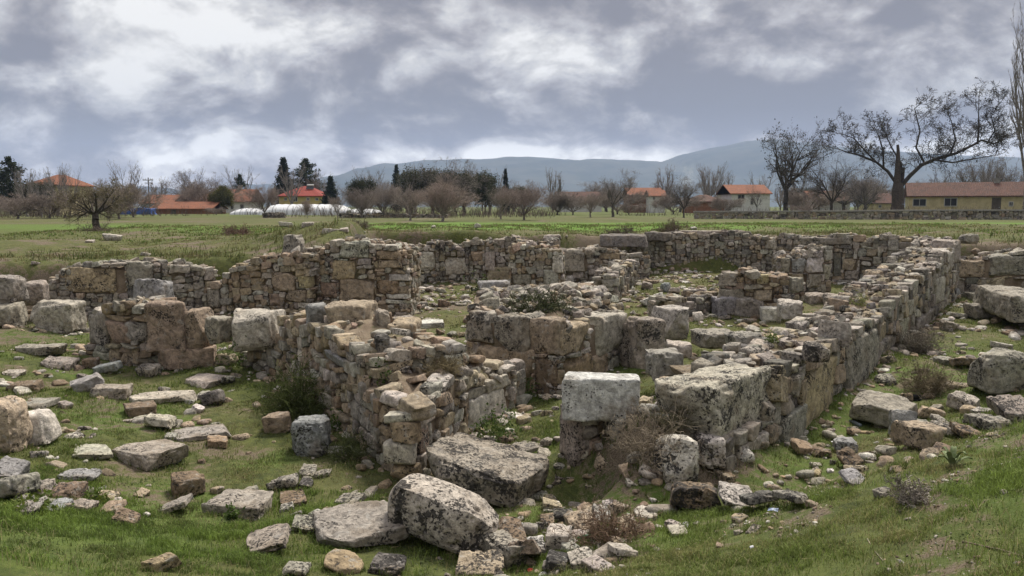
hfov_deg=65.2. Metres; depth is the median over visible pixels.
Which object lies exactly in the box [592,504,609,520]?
boulder
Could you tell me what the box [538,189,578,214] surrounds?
bare tree
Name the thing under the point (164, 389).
loose stone
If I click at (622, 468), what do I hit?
boulder
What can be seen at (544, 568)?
loose stone
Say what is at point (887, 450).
loose stone
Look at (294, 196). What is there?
bare tree
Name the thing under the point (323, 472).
boulder
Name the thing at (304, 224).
loose stone
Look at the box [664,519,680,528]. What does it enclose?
loose stone
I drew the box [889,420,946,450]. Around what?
stone slab
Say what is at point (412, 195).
bare tree
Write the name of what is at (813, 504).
loose stone
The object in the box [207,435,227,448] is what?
boulder
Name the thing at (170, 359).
stone block
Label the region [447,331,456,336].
loose stone
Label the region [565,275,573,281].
stone block
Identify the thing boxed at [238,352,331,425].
dead shrub
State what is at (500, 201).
bare tree
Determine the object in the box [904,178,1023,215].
house
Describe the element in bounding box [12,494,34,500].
loose stone
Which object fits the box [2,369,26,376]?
loose stone
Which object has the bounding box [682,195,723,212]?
house
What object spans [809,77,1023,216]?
walnut tree
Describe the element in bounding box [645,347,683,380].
stone block
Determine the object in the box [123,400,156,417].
stone block
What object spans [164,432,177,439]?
loose stone
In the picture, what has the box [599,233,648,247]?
stone slab
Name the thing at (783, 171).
bare tree
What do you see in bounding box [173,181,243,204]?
bare shrub
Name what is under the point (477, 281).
weed shrub
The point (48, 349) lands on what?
stone block
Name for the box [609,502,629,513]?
loose stone
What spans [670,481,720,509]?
boulder
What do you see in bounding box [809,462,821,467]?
loose stone
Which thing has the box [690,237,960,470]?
ruined wall
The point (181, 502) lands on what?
loose stone
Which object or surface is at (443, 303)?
loose stone
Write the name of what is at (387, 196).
bare tree
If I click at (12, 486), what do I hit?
boulder
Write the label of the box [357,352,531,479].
ruined wall
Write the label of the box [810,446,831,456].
loose stone
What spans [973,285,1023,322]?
stone block
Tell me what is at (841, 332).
stone block
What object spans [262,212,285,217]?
field wall
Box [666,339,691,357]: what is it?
stone block
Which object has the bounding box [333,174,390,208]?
bare tree
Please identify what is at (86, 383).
stone slab
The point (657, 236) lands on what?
stone slab
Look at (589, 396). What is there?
stone block
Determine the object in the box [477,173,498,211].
bushy tree
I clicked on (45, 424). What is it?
boulder
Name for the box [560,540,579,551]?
loose stone
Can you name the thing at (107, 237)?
loose stone
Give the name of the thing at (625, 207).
bare shrub
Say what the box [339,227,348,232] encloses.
loose stone
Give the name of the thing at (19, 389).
loose stone
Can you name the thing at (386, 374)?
weed shrub
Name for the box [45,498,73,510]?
loose stone
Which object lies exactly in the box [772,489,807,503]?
boulder
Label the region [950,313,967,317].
loose stone
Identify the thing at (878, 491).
loose stone
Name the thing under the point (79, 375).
loose stone
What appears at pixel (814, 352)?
boulder
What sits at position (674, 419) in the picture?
dead shrub
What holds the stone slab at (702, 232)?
on the ruined wall at (745, 249)
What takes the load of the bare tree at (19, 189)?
on the ground at (18, 245)
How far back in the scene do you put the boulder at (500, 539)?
7.63 m
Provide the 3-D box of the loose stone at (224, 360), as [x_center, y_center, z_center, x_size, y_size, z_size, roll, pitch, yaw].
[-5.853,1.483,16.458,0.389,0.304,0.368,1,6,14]
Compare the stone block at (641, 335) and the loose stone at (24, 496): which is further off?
the stone block at (641, 335)
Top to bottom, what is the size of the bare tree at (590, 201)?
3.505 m
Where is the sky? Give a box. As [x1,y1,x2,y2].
[0,0,1023,190]
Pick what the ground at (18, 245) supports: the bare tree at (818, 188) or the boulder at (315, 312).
the bare tree at (818, 188)
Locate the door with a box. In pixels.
[992,198,1000,214]
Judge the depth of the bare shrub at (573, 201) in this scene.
118.50 m
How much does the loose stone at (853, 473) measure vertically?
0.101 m
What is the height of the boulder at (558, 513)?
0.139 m
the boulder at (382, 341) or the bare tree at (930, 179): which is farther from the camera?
the bare tree at (930, 179)
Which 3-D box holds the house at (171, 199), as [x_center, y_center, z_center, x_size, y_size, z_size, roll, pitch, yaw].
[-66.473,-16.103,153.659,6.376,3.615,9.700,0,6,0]
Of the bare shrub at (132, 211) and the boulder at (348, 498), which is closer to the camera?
the boulder at (348, 498)
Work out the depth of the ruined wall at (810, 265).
25.39 m
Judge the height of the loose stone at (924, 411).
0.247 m
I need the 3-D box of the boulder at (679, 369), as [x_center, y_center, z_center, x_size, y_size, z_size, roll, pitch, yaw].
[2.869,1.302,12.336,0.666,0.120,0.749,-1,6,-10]
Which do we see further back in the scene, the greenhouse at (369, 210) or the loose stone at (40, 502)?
the greenhouse at (369, 210)
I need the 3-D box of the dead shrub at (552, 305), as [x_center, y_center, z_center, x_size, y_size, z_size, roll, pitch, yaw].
[0.498,0.497,15.604,1.638,1.307,1.742,-5,7,-38]
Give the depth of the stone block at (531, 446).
11.45 m
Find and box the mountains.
[263,140,1023,206]
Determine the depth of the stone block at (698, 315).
21.12 m
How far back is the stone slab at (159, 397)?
13.92 m
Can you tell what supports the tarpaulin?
on the ground at (18, 245)
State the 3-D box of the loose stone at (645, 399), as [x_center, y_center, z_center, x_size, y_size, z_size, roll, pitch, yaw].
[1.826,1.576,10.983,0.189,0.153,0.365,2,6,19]
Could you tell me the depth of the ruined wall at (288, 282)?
22.14 m
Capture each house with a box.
[23,175,93,214]
[140,195,189,207]
[150,202,227,213]
[226,185,263,212]
[277,186,328,203]
[557,192,601,211]
[623,188,661,212]
[644,190,666,212]
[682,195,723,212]
[716,185,772,212]
[798,191,849,212]
[859,193,891,212]
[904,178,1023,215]
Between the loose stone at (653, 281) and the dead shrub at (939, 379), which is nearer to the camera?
the dead shrub at (939, 379)
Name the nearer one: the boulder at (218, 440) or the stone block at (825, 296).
the boulder at (218, 440)
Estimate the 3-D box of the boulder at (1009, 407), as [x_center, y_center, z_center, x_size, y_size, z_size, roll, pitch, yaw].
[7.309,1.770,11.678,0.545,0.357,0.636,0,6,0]
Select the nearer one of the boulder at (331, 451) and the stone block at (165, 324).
the boulder at (331, 451)
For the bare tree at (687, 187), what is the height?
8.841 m
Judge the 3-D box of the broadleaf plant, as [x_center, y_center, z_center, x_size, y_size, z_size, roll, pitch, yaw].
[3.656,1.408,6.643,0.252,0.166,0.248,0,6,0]
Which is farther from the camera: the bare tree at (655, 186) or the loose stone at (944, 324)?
the bare tree at (655, 186)
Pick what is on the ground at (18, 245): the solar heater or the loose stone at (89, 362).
the loose stone at (89, 362)
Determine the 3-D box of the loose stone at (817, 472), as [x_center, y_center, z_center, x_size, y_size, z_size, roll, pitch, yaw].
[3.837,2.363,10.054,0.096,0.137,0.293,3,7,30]
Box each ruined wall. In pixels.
[48,257,217,311]
[83,295,176,365]
[201,245,321,314]
[238,308,466,449]
[313,234,421,316]
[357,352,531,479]
[408,234,560,283]
[464,281,626,394]
[508,241,566,286]
[559,244,650,282]
[559,404,602,466]
[592,259,639,298]
[629,229,803,271]
[647,288,717,316]
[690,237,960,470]
[717,266,804,318]
[771,243,832,292]
[799,232,953,282]
[957,247,1023,292]
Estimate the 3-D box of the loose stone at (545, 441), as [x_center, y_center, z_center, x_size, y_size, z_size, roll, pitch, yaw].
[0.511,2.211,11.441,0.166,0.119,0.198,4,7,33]
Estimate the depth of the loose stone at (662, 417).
9.97 m
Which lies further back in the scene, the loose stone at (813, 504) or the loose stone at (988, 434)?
the loose stone at (988, 434)
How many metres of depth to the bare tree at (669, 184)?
168.42 m
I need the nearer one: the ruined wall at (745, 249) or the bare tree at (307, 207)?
the ruined wall at (745, 249)
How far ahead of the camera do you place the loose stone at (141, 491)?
9.36 m
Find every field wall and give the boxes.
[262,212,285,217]
[339,212,448,217]
[693,209,1023,219]
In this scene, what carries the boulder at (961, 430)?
on the ground at (18, 245)
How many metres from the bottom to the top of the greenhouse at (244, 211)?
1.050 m
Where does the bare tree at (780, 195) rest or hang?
on the ground at (18, 245)
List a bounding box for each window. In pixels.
[912,199,926,205]
[944,198,957,205]
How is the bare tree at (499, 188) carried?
on the ground at (18, 245)
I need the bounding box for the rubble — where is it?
[0,231,1023,575]
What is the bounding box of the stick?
[962,541,1023,557]
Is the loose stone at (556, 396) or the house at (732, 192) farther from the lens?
the house at (732, 192)
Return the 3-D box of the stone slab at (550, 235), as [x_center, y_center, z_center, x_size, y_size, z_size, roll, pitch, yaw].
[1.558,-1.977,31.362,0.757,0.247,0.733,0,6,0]
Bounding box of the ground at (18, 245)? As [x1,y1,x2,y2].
[0,207,1023,575]
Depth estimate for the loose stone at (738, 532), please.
7.01 m
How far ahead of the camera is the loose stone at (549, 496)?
10.06 m
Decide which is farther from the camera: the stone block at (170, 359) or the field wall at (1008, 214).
the field wall at (1008, 214)
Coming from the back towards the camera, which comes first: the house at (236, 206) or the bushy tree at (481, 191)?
the house at (236, 206)
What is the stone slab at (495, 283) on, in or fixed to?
on the ground at (18, 245)
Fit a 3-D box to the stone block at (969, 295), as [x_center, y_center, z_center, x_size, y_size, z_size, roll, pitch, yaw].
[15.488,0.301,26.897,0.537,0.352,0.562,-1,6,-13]
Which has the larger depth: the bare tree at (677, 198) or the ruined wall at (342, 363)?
the bare tree at (677, 198)
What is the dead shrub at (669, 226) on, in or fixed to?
on the ground at (18, 245)
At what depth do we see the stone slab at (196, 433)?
12.20 m
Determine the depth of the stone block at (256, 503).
9.08 m
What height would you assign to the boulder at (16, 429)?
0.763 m
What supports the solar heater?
on the house at (314, 196)
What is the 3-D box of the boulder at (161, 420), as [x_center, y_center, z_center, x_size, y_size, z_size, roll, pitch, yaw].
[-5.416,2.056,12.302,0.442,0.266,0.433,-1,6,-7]
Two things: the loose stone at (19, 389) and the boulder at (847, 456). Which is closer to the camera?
the boulder at (847, 456)
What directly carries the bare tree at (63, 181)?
on the ground at (18, 245)
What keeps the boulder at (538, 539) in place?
on the ground at (18, 245)
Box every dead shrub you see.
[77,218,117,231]
[220,223,255,235]
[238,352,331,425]
[305,423,379,466]
[353,218,376,228]
[421,347,468,377]
[464,342,476,360]
[500,280,577,319]
[548,495,663,549]
[602,222,637,233]
[603,395,714,482]
[645,401,700,434]
[652,216,689,231]
[880,471,934,509]
[891,356,972,401]
[893,326,954,354]
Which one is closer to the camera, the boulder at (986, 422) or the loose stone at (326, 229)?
the boulder at (986, 422)
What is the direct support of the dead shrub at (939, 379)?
on the ground at (18, 245)
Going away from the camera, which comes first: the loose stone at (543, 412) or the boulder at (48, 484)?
the boulder at (48, 484)
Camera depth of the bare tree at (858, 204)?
153.06 m
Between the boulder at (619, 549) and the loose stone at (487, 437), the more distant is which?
the loose stone at (487, 437)
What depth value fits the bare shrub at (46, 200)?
86.36 m
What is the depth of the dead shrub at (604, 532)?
7.75 m
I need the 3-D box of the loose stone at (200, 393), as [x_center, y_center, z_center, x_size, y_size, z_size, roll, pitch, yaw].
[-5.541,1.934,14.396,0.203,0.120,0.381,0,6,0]
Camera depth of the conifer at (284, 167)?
162.89 m
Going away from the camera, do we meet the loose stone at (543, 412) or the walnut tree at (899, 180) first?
the loose stone at (543, 412)
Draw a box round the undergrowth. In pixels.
[0,205,1013,217]
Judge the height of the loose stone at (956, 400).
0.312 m
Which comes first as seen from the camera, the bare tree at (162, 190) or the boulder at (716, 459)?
the boulder at (716, 459)
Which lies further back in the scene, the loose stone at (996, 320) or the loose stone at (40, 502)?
the loose stone at (996, 320)
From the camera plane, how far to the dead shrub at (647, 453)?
9.55 m
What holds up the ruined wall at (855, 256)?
on the ground at (18, 245)
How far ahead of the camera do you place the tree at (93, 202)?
45.70 m
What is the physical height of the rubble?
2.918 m
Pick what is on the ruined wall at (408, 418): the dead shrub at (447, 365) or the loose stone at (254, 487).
the dead shrub at (447, 365)
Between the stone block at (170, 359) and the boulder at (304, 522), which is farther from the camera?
the stone block at (170, 359)
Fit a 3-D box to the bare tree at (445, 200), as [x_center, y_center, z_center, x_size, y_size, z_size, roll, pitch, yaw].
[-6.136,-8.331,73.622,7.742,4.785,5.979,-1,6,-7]
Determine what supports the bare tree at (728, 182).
on the ground at (18, 245)
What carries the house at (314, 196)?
on the ground at (18, 245)
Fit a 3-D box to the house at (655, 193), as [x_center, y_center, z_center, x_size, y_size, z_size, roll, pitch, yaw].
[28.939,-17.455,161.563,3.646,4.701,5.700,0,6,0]
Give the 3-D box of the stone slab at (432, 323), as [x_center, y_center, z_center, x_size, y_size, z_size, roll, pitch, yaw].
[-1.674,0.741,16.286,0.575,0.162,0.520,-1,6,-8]
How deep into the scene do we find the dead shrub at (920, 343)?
17.94 m
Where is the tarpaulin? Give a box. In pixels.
[120,208,156,214]
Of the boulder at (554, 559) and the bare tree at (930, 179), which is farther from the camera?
the bare tree at (930, 179)
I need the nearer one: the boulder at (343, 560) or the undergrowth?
the boulder at (343, 560)
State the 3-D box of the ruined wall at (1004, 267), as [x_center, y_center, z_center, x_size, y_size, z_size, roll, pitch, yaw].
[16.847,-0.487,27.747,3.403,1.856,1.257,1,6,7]
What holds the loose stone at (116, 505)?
on the ground at (18, 245)
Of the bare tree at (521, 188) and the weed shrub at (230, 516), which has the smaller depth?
the weed shrub at (230, 516)
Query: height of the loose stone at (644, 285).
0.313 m
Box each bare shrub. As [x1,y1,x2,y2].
[0,189,85,217]
[0,192,56,218]
[84,178,152,218]
[88,203,130,216]
[110,181,169,216]
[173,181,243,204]
[203,207,227,213]
[547,192,599,214]
[594,189,650,213]
[614,202,647,214]
[650,192,710,213]
[709,194,747,210]
[769,187,848,209]
[788,202,813,214]
[880,184,904,205]
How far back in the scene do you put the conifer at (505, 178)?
138.64 m
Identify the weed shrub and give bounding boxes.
[0,485,74,515]
[84,484,110,504]
[215,346,246,368]
[221,502,245,523]
[326,407,342,431]
[369,356,394,385]
[454,269,499,293]
[463,402,522,442]
[524,376,538,396]
[764,328,779,343]
[849,289,870,306]
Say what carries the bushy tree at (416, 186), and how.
on the ground at (18, 245)
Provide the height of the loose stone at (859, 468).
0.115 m
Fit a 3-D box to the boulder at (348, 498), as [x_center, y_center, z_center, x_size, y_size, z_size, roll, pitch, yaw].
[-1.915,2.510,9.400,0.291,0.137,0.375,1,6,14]
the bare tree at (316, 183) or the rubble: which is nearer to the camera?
the rubble
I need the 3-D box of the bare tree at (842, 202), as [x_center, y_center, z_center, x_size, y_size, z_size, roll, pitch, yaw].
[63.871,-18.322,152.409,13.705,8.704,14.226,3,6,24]
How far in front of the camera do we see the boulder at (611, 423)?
10.36 m
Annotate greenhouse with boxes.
[229,208,260,214]
[258,204,350,214]
[351,209,381,213]
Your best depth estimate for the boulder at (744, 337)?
14.52 m
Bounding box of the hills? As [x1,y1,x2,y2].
[93,181,304,206]
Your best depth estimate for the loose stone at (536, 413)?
13.03 m
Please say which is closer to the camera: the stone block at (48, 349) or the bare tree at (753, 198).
the stone block at (48, 349)
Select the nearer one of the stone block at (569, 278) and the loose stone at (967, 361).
the loose stone at (967, 361)
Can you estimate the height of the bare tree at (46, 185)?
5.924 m
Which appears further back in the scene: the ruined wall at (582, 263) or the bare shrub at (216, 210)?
the bare shrub at (216, 210)
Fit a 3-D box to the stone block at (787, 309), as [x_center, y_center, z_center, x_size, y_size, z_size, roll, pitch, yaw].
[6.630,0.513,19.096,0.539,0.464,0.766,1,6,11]
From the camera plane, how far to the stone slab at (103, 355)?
16.74 m
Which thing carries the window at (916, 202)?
in the house at (996, 193)
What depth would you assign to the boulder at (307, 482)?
10.12 m
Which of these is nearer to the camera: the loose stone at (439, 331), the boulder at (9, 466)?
the boulder at (9, 466)
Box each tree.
[12,167,35,216]
[12,179,57,215]
[26,169,51,216]
[43,162,70,215]
[49,177,133,229]
[57,170,81,215]
[107,160,141,190]
[147,180,167,194]
[159,170,230,194]
[180,167,206,195]
[204,184,234,213]
[221,165,257,188]
[236,182,286,212]
[277,164,304,203]
[296,172,338,190]
[297,199,313,217]
[305,170,336,191]
[327,195,349,217]
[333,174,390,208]
[339,187,382,217]
[343,175,377,207]
[350,165,384,208]
[364,182,401,212]
[376,181,422,206]
[376,187,422,208]
[387,184,427,220]
[393,164,469,214]
[396,166,415,209]
[408,173,482,220]
[411,157,490,207]
[449,167,500,214]
[473,166,507,212]
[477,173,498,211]
[486,181,519,218]
[492,186,527,212]
[496,179,556,219]
[496,180,539,210]
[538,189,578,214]
[545,167,563,211]
[575,191,608,216]
[576,181,644,211]
[597,168,642,216]
[649,175,702,211]
[654,181,684,202]
[655,164,674,203]
[668,182,697,217]
[696,163,721,195]
[699,162,726,196]
[709,166,736,196]
[744,171,772,190]
[746,185,767,210]
[757,116,842,210]
[774,183,783,210]
[777,172,813,210]
[800,154,864,214]
[801,181,847,208]
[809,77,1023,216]
[821,172,881,209]
[841,168,891,209]
[844,178,886,209]
[910,178,958,182]
[930,165,963,181]
[933,154,1003,181]
[966,153,998,181]
[975,153,1023,181]
[977,161,1004,181]
[1008,0,1023,208]
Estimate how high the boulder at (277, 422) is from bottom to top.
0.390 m
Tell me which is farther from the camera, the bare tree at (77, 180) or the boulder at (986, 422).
the bare tree at (77, 180)
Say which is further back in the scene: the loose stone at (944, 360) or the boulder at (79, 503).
the loose stone at (944, 360)
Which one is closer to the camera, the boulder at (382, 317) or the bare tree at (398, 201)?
the boulder at (382, 317)
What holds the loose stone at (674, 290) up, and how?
on the ground at (18, 245)
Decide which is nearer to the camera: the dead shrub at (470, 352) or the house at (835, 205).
the dead shrub at (470, 352)
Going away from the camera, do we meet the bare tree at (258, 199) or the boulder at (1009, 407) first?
the boulder at (1009, 407)
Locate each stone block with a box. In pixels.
[0,275,29,303]
[0,301,27,327]
[15,343,67,355]
[25,279,49,305]
[30,299,86,332]
[89,383,132,399]
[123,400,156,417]
[133,278,174,297]
[144,300,187,352]
[157,345,216,369]
[170,470,205,498]
[184,307,213,348]
[201,489,273,520]
[231,308,285,351]
[282,234,304,252]
[512,441,543,452]
[545,523,571,550]
[555,474,573,479]
[561,371,639,421]
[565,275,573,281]
[618,316,665,368]
[639,292,662,305]
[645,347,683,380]
[650,305,688,339]
[654,363,770,436]
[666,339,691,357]
[690,328,729,348]
[692,311,703,320]
[711,296,737,316]
[734,298,763,316]
[759,306,780,322]
[776,298,802,319]
[802,292,823,304]
[817,319,851,347]
[822,293,837,305]
[962,291,974,299]
[963,303,997,318]
[967,348,1023,394]
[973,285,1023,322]
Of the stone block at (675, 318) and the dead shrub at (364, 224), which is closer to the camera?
the stone block at (675, 318)
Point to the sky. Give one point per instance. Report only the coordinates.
(169, 87)
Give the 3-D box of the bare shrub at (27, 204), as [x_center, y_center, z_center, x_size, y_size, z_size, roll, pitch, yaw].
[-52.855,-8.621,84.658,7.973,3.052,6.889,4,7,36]
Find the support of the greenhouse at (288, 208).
on the ground at (18, 245)
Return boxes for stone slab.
[26,397,60,409]
[70,372,104,392]
[72,444,112,459]
[93,351,108,359]
[111,439,188,471]
[129,390,196,403]
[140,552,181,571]
[171,424,231,441]
[185,373,230,388]
[280,488,306,506]
[312,500,408,547]
[421,319,443,328]
[426,432,549,507]
[477,280,509,288]
[542,234,561,240]
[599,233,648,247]
[644,231,672,240]
[675,229,744,234]
[832,437,857,452]
[849,390,917,427]
[888,409,917,434]
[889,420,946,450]
[958,234,978,243]
[999,329,1023,335]
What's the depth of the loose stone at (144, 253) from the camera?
24.00 m
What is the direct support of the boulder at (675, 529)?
on the ground at (18, 245)
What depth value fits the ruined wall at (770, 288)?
21.50 m
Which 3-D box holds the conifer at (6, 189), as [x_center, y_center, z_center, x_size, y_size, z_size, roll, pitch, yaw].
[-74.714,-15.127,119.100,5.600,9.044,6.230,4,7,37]
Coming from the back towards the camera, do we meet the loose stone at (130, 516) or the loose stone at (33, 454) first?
the loose stone at (33, 454)
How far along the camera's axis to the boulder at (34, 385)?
13.88 m
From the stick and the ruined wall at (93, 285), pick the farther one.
the ruined wall at (93, 285)
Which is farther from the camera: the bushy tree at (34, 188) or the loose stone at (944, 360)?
the bushy tree at (34, 188)
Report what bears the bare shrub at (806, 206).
on the ground at (18, 245)
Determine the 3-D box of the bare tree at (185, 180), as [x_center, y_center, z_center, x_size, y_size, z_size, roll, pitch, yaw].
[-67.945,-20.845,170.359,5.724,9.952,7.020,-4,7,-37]
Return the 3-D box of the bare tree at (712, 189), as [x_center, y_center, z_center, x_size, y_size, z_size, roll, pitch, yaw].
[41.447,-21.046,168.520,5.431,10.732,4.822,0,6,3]
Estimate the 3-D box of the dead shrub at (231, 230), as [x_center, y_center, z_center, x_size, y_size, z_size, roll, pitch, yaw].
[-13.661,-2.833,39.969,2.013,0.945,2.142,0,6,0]
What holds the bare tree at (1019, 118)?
on the ground at (18, 245)
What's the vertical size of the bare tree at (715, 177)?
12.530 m
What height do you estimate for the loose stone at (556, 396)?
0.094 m
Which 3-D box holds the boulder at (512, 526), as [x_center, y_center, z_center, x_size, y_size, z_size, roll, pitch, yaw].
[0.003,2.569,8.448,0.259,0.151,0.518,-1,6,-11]
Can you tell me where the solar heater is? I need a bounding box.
[306,184,313,188]
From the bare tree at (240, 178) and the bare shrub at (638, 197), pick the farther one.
the bare tree at (240, 178)
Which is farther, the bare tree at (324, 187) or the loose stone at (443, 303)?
the bare tree at (324, 187)
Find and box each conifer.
[0,156,27,213]
[232,174,248,188]
[273,157,295,204]
[291,158,323,188]
[319,175,339,204]
[390,164,404,211]
[499,169,511,211]
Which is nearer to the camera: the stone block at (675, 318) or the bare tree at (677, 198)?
the stone block at (675, 318)
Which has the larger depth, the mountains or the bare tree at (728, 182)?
the mountains
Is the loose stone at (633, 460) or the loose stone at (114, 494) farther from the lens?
the loose stone at (633, 460)
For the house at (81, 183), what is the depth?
123.04 m
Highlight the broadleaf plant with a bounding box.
[938,446,972,465]
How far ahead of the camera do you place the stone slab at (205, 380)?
15.12 m
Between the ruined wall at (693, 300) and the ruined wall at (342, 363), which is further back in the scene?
the ruined wall at (693, 300)
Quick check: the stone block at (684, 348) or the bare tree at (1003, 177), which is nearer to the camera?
the stone block at (684, 348)
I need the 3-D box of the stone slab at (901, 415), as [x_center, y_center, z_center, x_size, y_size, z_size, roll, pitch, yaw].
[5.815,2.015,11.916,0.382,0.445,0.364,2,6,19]
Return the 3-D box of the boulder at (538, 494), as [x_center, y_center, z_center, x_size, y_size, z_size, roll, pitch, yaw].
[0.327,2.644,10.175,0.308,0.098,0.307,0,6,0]
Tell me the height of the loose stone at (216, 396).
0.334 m
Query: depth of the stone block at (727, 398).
10.11 m
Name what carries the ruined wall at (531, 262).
on the ground at (18, 245)
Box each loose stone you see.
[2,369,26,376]
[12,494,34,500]
[13,386,31,395]
[14,499,33,511]
[21,506,39,514]
[29,451,48,457]
[31,496,47,507]
[40,356,79,370]
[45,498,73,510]
[57,400,72,408]
[77,373,87,377]
[81,357,99,368]
[90,490,120,500]
[92,360,122,372]
[100,499,127,513]
[102,233,122,240]
[111,507,140,524]
[133,487,149,497]
[140,252,150,255]
[158,387,170,390]
[160,493,192,512]
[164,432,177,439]
[184,400,194,403]
[192,404,204,412]
[196,391,207,399]
[197,458,205,463]
[198,389,225,405]
[205,315,232,344]
[210,486,224,493]
[215,353,238,365]
[220,376,234,382]
[243,485,258,489]
[278,221,292,226]
[279,502,293,512]
[282,561,311,575]
[301,222,313,227]
[322,228,338,233]
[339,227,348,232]
[435,329,444,334]
[438,300,449,306]
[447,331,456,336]
[457,332,465,336]
[481,435,495,440]
[491,413,505,418]
[516,414,531,424]
[522,522,537,535]
[530,547,545,557]
[531,410,541,415]
[536,522,547,530]
[540,410,553,415]
[540,437,552,446]
[542,560,548,571]
[543,494,557,500]
[553,394,561,398]
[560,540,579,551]
[581,555,614,572]
[595,443,602,450]
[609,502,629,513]
[625,478,637,486]
[626,451,640,463]
[639,395,653,403]
[641,281,652,288]
[647,280,658,283]
[654,412,670,423]
[660,282,670,291]
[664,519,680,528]
[668,287,679,293]
[713,469,733,482]
[718,315,729,319]
[733,529,742,535]
[745,524,760,533]
[805,499,818,506]
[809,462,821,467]
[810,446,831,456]
[814,469,821,476]
[838,467,864,485]
[843,465,868,471]
[867,457,876,461]
[872,486,892,497]
[875,445,896,455]
[892,466,902,472]
[899,393,912,401]
[917,405,945,418]
[929,414,948,422]
[931,404,943,409]
[933,356,950,365]
[939,319,959,330]
[946,381,968,388]
[946,391,979,409]
[948,357,976,365]
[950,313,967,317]
[959,405,975,413]
[970,407,992,413]
[986,431,997,436]
[990,341,1012,349]
[991,317,1001,323]
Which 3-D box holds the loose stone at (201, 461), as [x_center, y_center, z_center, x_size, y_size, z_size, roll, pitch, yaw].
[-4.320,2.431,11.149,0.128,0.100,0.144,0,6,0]
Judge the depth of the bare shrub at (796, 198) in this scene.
107.88 m
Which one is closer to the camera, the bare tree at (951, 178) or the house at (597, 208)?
the bare tree at (951, 178)
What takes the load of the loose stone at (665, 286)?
on the ground at (18, 245)
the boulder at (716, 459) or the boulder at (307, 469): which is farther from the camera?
the boulder at (307, 469)
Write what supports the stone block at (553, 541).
on the ground at (18, 245)
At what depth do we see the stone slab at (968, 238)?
27.97 m
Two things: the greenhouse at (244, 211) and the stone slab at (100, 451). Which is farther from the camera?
the greenhouse at (244, 211)
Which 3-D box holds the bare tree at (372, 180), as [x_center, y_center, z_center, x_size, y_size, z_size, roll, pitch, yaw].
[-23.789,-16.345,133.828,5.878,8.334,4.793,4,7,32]
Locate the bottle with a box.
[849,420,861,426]
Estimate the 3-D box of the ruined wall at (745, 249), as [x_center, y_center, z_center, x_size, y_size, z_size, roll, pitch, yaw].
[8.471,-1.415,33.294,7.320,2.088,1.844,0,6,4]
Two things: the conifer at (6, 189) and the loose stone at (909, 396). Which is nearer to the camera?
the loose stone at (909, 396)
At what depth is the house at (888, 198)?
164.31 m
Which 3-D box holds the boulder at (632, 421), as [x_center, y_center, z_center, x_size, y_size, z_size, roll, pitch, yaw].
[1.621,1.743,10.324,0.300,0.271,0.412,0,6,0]
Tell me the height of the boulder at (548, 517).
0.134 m
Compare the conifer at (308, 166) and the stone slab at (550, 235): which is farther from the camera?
the conifer at (308, 166)
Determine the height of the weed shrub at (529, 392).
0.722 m
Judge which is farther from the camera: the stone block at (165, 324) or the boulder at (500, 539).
the stone block at (165, 324)
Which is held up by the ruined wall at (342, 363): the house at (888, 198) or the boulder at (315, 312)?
the boulder at (315, 312)
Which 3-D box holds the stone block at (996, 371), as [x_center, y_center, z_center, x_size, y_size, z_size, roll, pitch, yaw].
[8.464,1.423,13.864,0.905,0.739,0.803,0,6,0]
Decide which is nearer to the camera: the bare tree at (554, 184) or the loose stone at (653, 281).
the loose stone at (653, 281)
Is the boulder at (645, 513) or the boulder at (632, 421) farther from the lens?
the boulder at (632, 421)
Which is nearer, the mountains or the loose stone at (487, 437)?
the loose stone at (487, 437)
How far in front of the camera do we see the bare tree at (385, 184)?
128.23 m
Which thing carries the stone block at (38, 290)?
on the ground at (18, 245)
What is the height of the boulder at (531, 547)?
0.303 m
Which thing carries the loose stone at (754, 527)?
on the ground at (18, 245)
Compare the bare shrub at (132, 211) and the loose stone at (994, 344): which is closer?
the loose stone at (994, 344)
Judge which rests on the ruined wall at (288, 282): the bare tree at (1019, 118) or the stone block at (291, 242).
the stone block at (291, 242)
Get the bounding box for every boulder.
[0,395,32,453]
[0,456,30,477]
[0,472,41,498]
[5,379,44,392]
[27,409,61,446]
[28,478,56,497]
[47,481,88,499]
[57,468,101,481]
[64,498,98,511]
[136,363,161,376]
[143,413,177,428]
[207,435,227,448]
[246,523,290,553]
[261,411,291,433]
[266,473,298,490]
[291,414,331,456]
[291,514,314,532]
[298,463,316,478]
[298,478,312,488]
[305,302,325,323]
[314,468,331,478]
[324,299,377,323]
[324,548,363,574]
[327,446,342,456]
[334,492,366,503]
[367,552,406,575]
[374,333,390,352]
[375,309,389,327]
[387,317,421,331]
[387,473,498,553]
[455,549,503,575]
[482,529,525,570]
[498,516,526,539]
[507,539,540,555]
[526,535,544,547]
[529,490,547,500]
[540,512,554,525]
[542,497,562,508]
[546,549,569,572]
[552,508,572,523]
[563,509,596,529]
[567,547,592,569]
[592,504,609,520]
[594,452,606,472]
[602,499,612,506]
[603,419,626,440]
[607,542,637,557]
[618,463,629,478]
[618,514,635,526]
[626,414,640,434]
[634,505,657,520]
[652,434,699,482]
[667,524,687,536]
[670,365,690,374]
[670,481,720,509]
[692,432,726,470]
[718,481,751,506]
[724,331,761,343]
[739,490,777,505]
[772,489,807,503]
[790,438,812,454]
[802,341,829,362]
[836,447,864,464]
[874,373,896,385]
[930,420,959,437]
[949,420,981,438]
[962,413,1011,430]
[986,394,1023,422]
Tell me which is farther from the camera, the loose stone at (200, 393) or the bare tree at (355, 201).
the bare tree at (355, 201)

